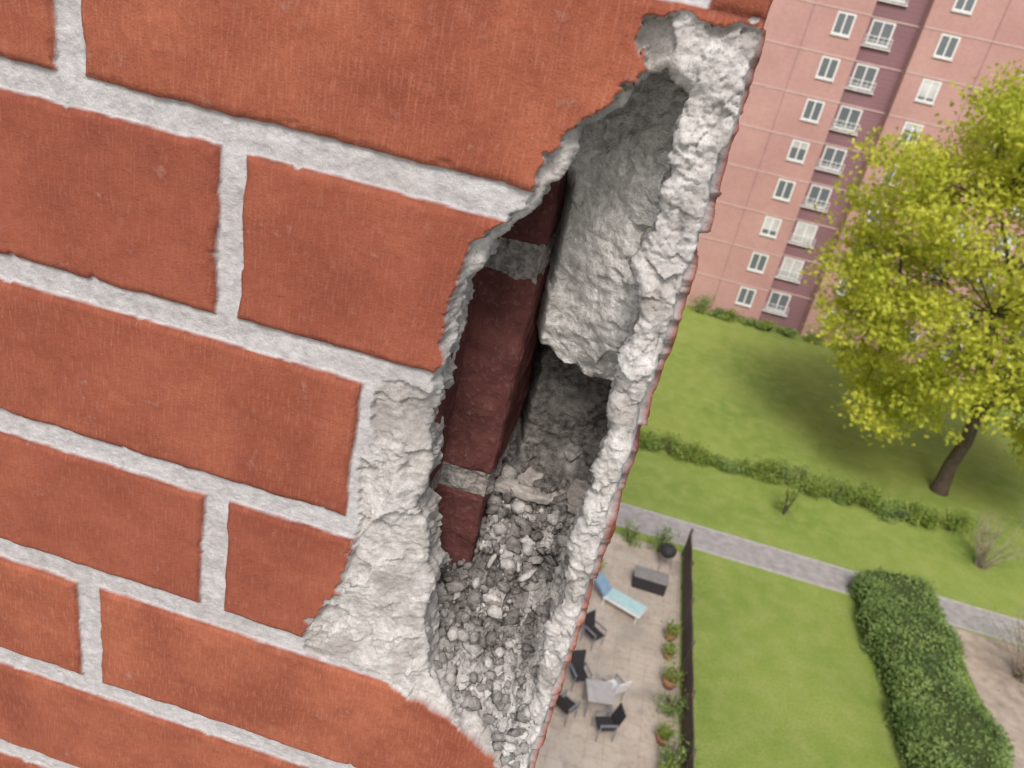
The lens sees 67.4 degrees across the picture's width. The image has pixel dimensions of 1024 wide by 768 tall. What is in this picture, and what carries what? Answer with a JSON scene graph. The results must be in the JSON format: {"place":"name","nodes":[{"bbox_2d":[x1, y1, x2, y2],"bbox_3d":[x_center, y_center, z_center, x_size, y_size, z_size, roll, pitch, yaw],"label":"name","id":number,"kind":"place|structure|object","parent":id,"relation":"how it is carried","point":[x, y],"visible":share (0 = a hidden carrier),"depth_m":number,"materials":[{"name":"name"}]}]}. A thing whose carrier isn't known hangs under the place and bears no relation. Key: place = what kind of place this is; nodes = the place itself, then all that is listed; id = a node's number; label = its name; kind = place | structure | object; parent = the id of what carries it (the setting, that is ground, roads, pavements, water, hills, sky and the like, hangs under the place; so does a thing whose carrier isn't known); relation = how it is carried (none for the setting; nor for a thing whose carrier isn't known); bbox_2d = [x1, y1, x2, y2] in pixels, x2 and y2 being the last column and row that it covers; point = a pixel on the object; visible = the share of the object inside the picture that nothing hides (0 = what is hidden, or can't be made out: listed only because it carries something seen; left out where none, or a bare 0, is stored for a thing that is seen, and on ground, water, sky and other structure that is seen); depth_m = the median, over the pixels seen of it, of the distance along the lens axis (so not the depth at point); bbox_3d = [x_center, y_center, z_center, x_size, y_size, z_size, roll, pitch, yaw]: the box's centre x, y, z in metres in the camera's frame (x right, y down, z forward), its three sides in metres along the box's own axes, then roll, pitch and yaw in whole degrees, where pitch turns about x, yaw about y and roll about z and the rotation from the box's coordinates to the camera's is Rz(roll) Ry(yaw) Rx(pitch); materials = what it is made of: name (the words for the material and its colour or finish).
{"place":"outdoors","nodes":[
{"label":"outdoors","id":0,"kind":"place"},
{"bbox_2d":[535,533,680,767],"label":"patio","id":1,"kind":"structure","parent":0,"point":[628,650],"depth_m":23.87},
{"bbox_2d":[556,689,580,726],"bbox_3d":[1.514,9.052,21.660,0.560,1.000,0.660,31,31,33],"label":"garden chair","id":2,"kind":"object","parent":1,"relation":"on","point":[567,705],"visible":0.84,"depth_m":21.49,"materials":[{"name":"fabric"}]},
{"bbox_2d":[565,649,592,691],"bbox_3d":[1.999,8.552,22.915,0.560,1.000,0.660,3,27,-20],"label":"garden chair","id":3,"kind":"object","parent":1,"relation":"on","point":[578,672],"visible":0.8,"depth_m":22.95,"materials":[{"name":"wicker"}]},
{"bbox_2d":[580,610,607,650],"bbox_3d":[2.603,7.879,24.582,0.560,1.000,0.660,-10,34,-40],"label":"garden chair","id":4,"kind":"object","parent":1,"relation":"on","point":[593,632],"visible":0.97,"depth_m":24.56,"materials":[{"name":"wicker"}]},
{"bbox_2d":[582,678,615,716],"bbox_3d":[2.471,9.148,22.219,0.800,0.740,0.800,11,25,-5],"label":"garden table","id":5,"kind":"object","parent":1,"relation":"on","point":[598,691],"visible":0.94,"depth_m":22.02,"materials":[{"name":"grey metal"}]},
{"bbox_2d":[591,703,625,741],"bbox_3d":[2.689,9.434,21.431,0.660,1.000,0.560,7,26,-13],"label":"garden chair","id":6,"kind":"object","parent":1,"relation":"on","point":[616,718],"visible":1,"depth_m":21.40,"materials":[{"name":"fabric"}]},
{"bbox_2d":[602,673,631,706],"bbox_3d":[3.038,8.940,22.610,0.560,1.000,0.660,-4,30,-32],"label":"garden chair","id":7,"kind":"object","parent":1,"relation":"on","point":[618,688],"visible":0.7,"depth_m":22.57,"materials":[{"name":"white plastic"}]},
{"bbox_2d":[594,572,646,623],"bbox_3d":[3.689,7.351,26.414,1.890,0.800,0.660,26,28,25],"label":"sun lounger","id":8,"kind":"object","parent":1,"relation":"on","point":[626,603],"visible":1,"depth_m":26.33,"materials":[{"name":"blue fabric"}]},
{"bbox_2d":[618,513,642,547],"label":"shrub","id":9,"kind":"object","parent":1,"relation":"on","point":[630,536],"visible":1,"depth_m":29.84,"materials":[{"name":"green plant"}]},
{"bbox_2d":[631,565,668,595],"bbox_3d":[4.986,7.120,27.782,1.260,0.560,0.660,16,26,6],"label":"storage box","id":10,"kind":"object","parent":1,"relation":"on","point":[650,580],"visible":1,"depth_m":27.55,"materials":[{"name":"wicker"}]},
{"bbox_2d":[646,520,681,552],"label":"shrub","id":11,"kind":"object","parent":1,"relation":"on","point":[661,539],"visible":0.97,"depth_m":29.58,"materials":[{"name":"green plant"}]},
{"bbox_2d":[652,718,679,745],"bbox_3d":[4.286,9.838,21.625,0.722,0.772,0.716,-7,32,-36],"label":"plant pot","id":12,"kind":"object","parent":1,"relation":"on","point":[664,732],"visible":0.97,"depth_m":21.61,"materials":[{"name":"ceramic"}]},
{"bbox_2d":[658,543,676,569],"bbox_3d":[5.819,6.490,28.878,0.654,1.073,0.620,16,26,6],"label":"kettle barbecue","id":13,"kind":"object","parent":1,"relation":"on","point":[668,550],"visible":0.99,"depth_m":28.58,"materials":[{"name":"metal"}]},
{"bbox_2d":[656,750,683,767],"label":"plant pot","id":14,"kind":"object","parent":1,"relation":"on","point":[663,763],"visible":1,"depth_m":20.43,"materials":[{"name":"ceramic"}]},
{"bbox_2d":[661,638,678,660],"bbox_3d":[5.089,8.510,24.713,0.663,0.788,0.624,16,26,6],"label":"plant pot","id":15,"kind":"object","parent":1,"relation":"on","point":[670,652],"visible":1,"depth_m":24.67,"materials":[{"name":"ceramic"}]},
{"bbox_2d":[661,619,682,642],"bbox_3d":[5.317,8.137,25.547,0.722,0.820,0.809,-7,32,-35],"label":"plant pot","id":16,"kind":"object","parent":1,"relation":"on","point":[672,633],"visible":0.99,"depth_m":25.41,"materials":[{"name":"ceramic"}]},
{"bbox_2d":[659,654,686,690],"bbox_3d":[5.018,8.876,23.581,0.923,1.086,0.738,21,27,16],"label":"plant pot","id":17,"kind":"object","parent":1,"relation":"on","point":[671,679],"visible":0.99,"depth_m":23.53,"materials":[{"name":"ceramic"}]},
{"bbox_2d":[652,689,697,723],"bbox_3d":[4.695,9.387,22.507,1.238,1.195,0.911,16,26,6],"label":"shrub","id":18,"kind":"object","parent":1,"relation":"on","point":[672,708],"visible":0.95,"depth_m":22.52,"materials":[{"name":"green plant"}]},
{"bbox_2d":[656,726,698,767],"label":"shrub","id":19,"kind":"object","parent":1,"relation":"on","point":[673,755],"visible":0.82,"depth_m":20.79,"materials":[{"name":"green plant"}]},
{"bbox_2d":[614,305,1023,767],"bbox_3d":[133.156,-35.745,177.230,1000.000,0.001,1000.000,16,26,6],"label":"ground","id":20,"kind":"structure","parent":0,"point":[786,674],"depth_m":34.24,"materials":[{"name":"green plant"}]},
{"bbox_2d":[639,430,661,449],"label":"shrub","id":21,"kind":"object","parent":20,"relation":"on","point":[646,435],"visible":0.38,"depth_m":37.13,"materials":[{"name":"green plant"}]},
{"bbox_2d":[642,429,671,452],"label":"shrub","id":22,"kind":"object","parent":20,"relation":"on","point":[660,443],"visible":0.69,"depth_m":37.30,"materials":[{"name":"green plant"}]},
{"bbox_2d":[643,427,706,463],"bbox_3d":[7.853,2.991,36.947,3.590,1.360,1.743,16,26,6],"label":"shrub","id":23,"kind":"object","parent":20,"relation":"on","point":[670,449],"visible":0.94,"depth_m":37.06,"materials":[{"name":"green plant"}]},
{"bbox_2d":[680,528,696,767],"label":"wooden fence","id":24,"kind":"object","parent":20,"relation":"on","point":[687,683],"visible":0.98,"depth_m":24.10,"materials":[{"name":"brown wood"}]},
{"bbox_2d":[666,440,712,462],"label":"shrub","id":25,"kind":"object","parent":20,"relation":"on","point":[689,457],"visible":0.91,"depth_m":36.89,"materials":[{"name":"green plant"}]},
{"bbox_2d":[687,291,715,312],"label":"shrub","id":26,"kind":"object","parent":20,"relation":"on","point":[702,303],"visible":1,"depth_m":58.39,"materials":[{"name":"green plant"}]},
{"bbox_2d":[690,446,727,468],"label":"shrub","id":27,"kind":"object","parent":20,"relation":"on","point":[708,461],"visible":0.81,"depth_m":37.01,"materials":[{"name":"green plant"}]},
{"bbox_2d":[702,306,730,319],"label":"shrub","id":28,"kind":"object","parent":20,"relation":"on","point":[717,312],"visible":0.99,"depth_m":58.36,"materials":[{"name":"green plant"}]},
{"bbox_2d":[707,453,753,475],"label":"shrub","id":29,"kind":"object","parent":20,"relation":"on","point":[727,467],"visible":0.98,"depth_m":36.80,"materials":[{"name":"green plant"}]},
{"bbox_2d":[721,308,742,323],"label":"shrub","id":30,"kind":"object","parent":20,"relation":"on","point":[729,314],"visible":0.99,"depth_m":58.19,"materials":[{"name":"green plant"}]},
{"bbox_2d":[734,312,762,327],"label":"shrub","id":31,"kind":"object","parent":20,"relation":"on","point":[752,322],"visible":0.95,"depth_m":58.17,"materials":[{"name":"green plant"}]},
{"bbox_2d":[737,455,777,482],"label":"shrub","id":32,"kind":"object","parent":20,"relation":"on","point":[753,471],"visible":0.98,"depth_m":36.81,"materials":[{"name":"green plant"}]},
{"bbox_2d":[759,317,784,331],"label":"shrub","id":33,"kind":"object","parent":20,"relation":"on","point":[767,324],"visible":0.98,"depth_m":57.82,"materials":[{"name":"green plant"}]},
{"bbox_2d":[757,453,790,484],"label":"shrub","id":34,"kind":"object","parent":20,"relation":"on","point":[774,463],"visible":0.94,"depth_m":36.71,"materials":[{"name":"green plant"}]},
{"bbox_2d":[774,325,801,337],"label":"shrub","id":35,"kind":"object","parent":20,"relation":"on","point":[787,331],"visible":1,"depth_m":57.80,"materials":[{"name":"green plant"}]},
{"bbox_2d":[776,466,807,518],"bbox_3d":[12.439,4.729,34.109,1.078,2.584,1.808,16,26,6],"label":"young tree","id":36,"kind":"object","parent":20,"relation":"on","point":[786,502],"visible":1,"depth_m":34.09,"materials":[{"name":"green plant"}]},
{"bbox_2d":[771,458,813,489],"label":"shrub","id":37,"kind":"object","parent":20,"relation":"on","point":[803,472],"visible":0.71,"depth_m":36.97,"materials":[{"name":"green plant"}]},
{"bbox_2d":[802,328,829,345],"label":"shrub","id":38,"kind":"object","parent":20,"relation":"on","point":[812,337],"visible":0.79,"depth_m":57.61,"materials":[{"name":"green plant"}]},
{"bbox_2d":[796,471,837,500],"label":"shrub","id":39,"kind":"object","parent":20,"relation":"on","point":[813,486],"visible":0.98,"depth_m":36.11,"materials":[{"name":"green plant"}]},
{"bbox_2d":[814,468,853,505],"bbox_3d":[15.434,4.912,36.688,2.521,1.278,1.863,16,26,6],"label":"shrub","id":40,"kind":"object","parent":20,"relation":"on","point":[831,494],"visible":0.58,"depth_m":36.47,"materials":[{"name":"green plant"}]},
{"bbox_2d":[830,338,854,351],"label":"shrub","id":41,"kind":"object","parent":20,"relation":"on","point":[844,347],"visible":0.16,"depth_m":57.32,"materials":[{"name":"green plant"}]},
{"bbox_2d":[686,0,1023,386],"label":"apartment building","id":42,"kind":"structure","parent":20,"relation":"on","point":[829,75],"depth_m":53.00,"materials":[{"name":"painted concrete panels"},{"name":"glass"}]},
{"bbox_2d":[734,0,1023,375],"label":"windows","id":43,"kind":"structure","parent":42,"relation":"in","point":[880,33],"depth_m":53.47,"materials":[{"name":"white glass"}]},
{"bbox_2d":[826,472,892,510],"bbox_3d":[16.196,5.160,36.141,3.306,1.622,1.480,16,26,6],"label":"shrub","id":44,"kind":"object","parent":20,"relation":"on","point":[853,499],"visible":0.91,"depth_m":36.07,"materials":[{"name":"green plant"}]},
{"bbox_2d":[841,477,891,508],"bbox_3d":[16.857,5.138,36.530,2.365,1.597,1.911,16,26,6],"label":"shrub","id":45,"kind":"object","parent":20,"relation":"on","point":[871,500],"visible":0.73,"depth_m":36.30,"materials":[{"name":"green plant"}]},
{"bbox_2d":[866,498,916,526],"bbox_3d":[17.770,5.932,36.124,1.976,0.930,1.897,-3,30,-30],"label":"shrub","id":46,"kind":"object","parent":20,"relation":"on","point":[889,515],"visible":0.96,"depth_m":35.99,"materials":[{"name":"green plant"}]},
{"bbox_2d":[799,56,1023,495],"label":"maple tree","id":47,"kind":"object","parent":20,"relation":"on","point":[928,208],"visible":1,"depth_m":33.49,"materials":[{"name":"green plant"}]},
{"bbox_2d":[889,496,939,527],"bbox_3d":[18.924,6.000,36.226,2.074,1.178,1.657,16,26,6],"label":"shrub","id":48,"kind":"object","parent":20,"relation":"on","point":[912,510],"visible":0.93,"depth_m":36.04,"materials":[{"name":"green plant"}]},
{"bbox_2d":[909,500,944,532],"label":"shrub","id":49,"kind":"object","parent":20,"relation":"on","point":[933,521],"visible":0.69,"depth_m":35.97,"materials":[{"name":"green plant"}]},
{"bbox_2d":[846,565,1015,767],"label":"clipped hedge","id":50,"kind":"object","parent":20,"relation":"on","point":[936,716],"visible":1,"depth_m":25.16,"materials":[{"name":"green plant"}]},
{"bbox_2d":[928,505,990,532],"bbox_3d":[20.934,6.404,35.931,3.232,1.539,1.116,16,26,6],"label":"shrub","id":51,"kind":"object","parent":20,"relation":"on","point":[959,520],"visible":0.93,"depth_m":35.88,"materials":[{"name":"green plant"}]},
{"bbox_2d":[936,501,1023,597],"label":"bare bush","id":52,"kind":"object","parent":20,"relation":"on","point":[980,559],"visible":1,"depth_m":33.77,"materials":[{"name":"brown plant"}]},
{"bbox_2d":[950,627,1023,767],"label":"planting bed","id":53,"kind":"object","parent":20,"relation":"on","point":[1004,704],"depth_m":27.20,"materials":[{"name":"soil"}]},
{"bbox_2d":[955,592,1023,687],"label":"bare bush","id":54,"kind":"object","parent":53,"relation":"on","point":[1019,670],"visible":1,"depth_m":27.34,"materials":[{"name":"brown plant"}]},
{"bbox_2d":[616,502,1023,646],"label":"path","id":55,"kind":"structure","parent":0,"point":[784,562],"depth_m":31.09,"materials":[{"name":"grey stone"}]},
{"label":"forecourt","id":56,"kind":"structure","parent":0,"visible":0},
{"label":"outer walls","id":57,"kind":"object","parent":56,"relation":"on","visible":0},
{"bbox_2d":[0,0,772,767],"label":"brick facing","id":58,"kind":"object","parent":57,"relation":"attached to","point":[248,248],"visible":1,"depth_m":0.33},
{"bbox_2d":[433,455,591,767],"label":"mortar rubble","id":59,"kind":"object","parent":57,"relation":"in","point":[509,744],"visible":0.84,"depth_m":0.42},
{"bbox_2d":[494,462,589,514],"bbox_3d":[0.018,0.060,0.450,0.063,0.009,0.033,16,26,6],"label":"mortar ledge","id":60,"kind":"object","parent":59,"relation":"on","point":[525,490],"visible":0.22,"depth_m":0.44,"materials":[{"name":"grey concrete"}]},
{"bbox_2d":[437,68,687,742],"bbox_3d":[0.009,-0.004,0.398,0.105,0.419,0.150,16,26,6],"label":"cavity filling","id":61,"kind":"object","parent":57,"relation":"attached to","point":[619,168],"visible":0.42,"depth_m":0.37,"materials":[{"name":"grey concrete"}]},
{"bbox_2d":[434,443,510,567],"bbox_3d":[-0.045,0.087,0.472,0.059,0.116,0.084,16,26,6],"label":"brick","id":62,"kind":"object","parent":61,"relation":"attached to","point":[462,512],"visible":0.2,"depth_m":0.42,"materials":[{"name":"brick"}]},
{"bbox_2d":[438,418,519,496],"bbox_3d":[-0.034,0.032,0.446,0.066,0.022,0.083,16,26,6],"label":"bed joint","id":63,"kind":"object","parent":62,"relation":"on","point":[482,483],"visible":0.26,"depth_m":0.41,"materials":[{"name":"grey concrete"}]},
{"bbox_2d":[443,263,549,473],"bbox_3d":[-0.019,-0.022,0.419,0.061,0.115,0.082,16,26,6],"label":"brick","id":64,"kind":"object","parent":63,"relation":"on","point":[500,353],"visible":0.39,"depth_m":0.38,"materials":[{"name":"brick"}]},
{"bbox_2d":[484,232,555,283],"bbox_3d":[-0.009,-0.079,0.393,0.066,0.024,0.083,16,26,6],"label":"bed joint","id":65,"kind":"object","parent":64,"relation":"on","point":[515,259],"visible":0.24,"depth_m":0.36,"materials":[{"name":"grey concrete"}]},
{"bbox_2d":[500,170,567,246],"bbox_3d":[0.006,-0.133,0.366,0.061,0.113,0.082,16,26,6],"label":"brick","id":66,"kind":"object","parent":65,"relation":"on","point":[538,225],"visible":0.16,"depth_m":0.35,"materials":[{"name":"brick"}]},
{"bbox_2d":[528,28,765,767],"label":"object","id":67,"kind":"object","parent":57,"relation":"attached to","point":[707,220],"visible":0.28,"depth_m":0.32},
{"bbox_3d":[-0.086,0.101,0.424,0.066,0.115,0.036,16,26,6],"label":"inner brick edge","id":68,"kind":"object","parent":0,"visible":0},
{"bbox_2d":[429,468,440,490],"bbox_3d":[-0.073,0.045,0.399,0.067,0.020,0.037,16,26,6],"label":"bed joint","id":69,"kind":"object","parent":68,"relation":"on","point":[434,483],"visible":0.13,"depth_m":0.41,"materials":[{"name":"grey concrete"}]},
{"bbox_2d":[429,272,478,484],"bbox_3d":[-0.060,-0.008,0.371,0.068,0.114,0.036,16,26,6],"label":"brick edge","id":70,"kind":"object","parent":69,"relation":"on","point":[445,408],"visible":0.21,"depth_m":0.37,"materials":[{"name":"brick"}]}
]}

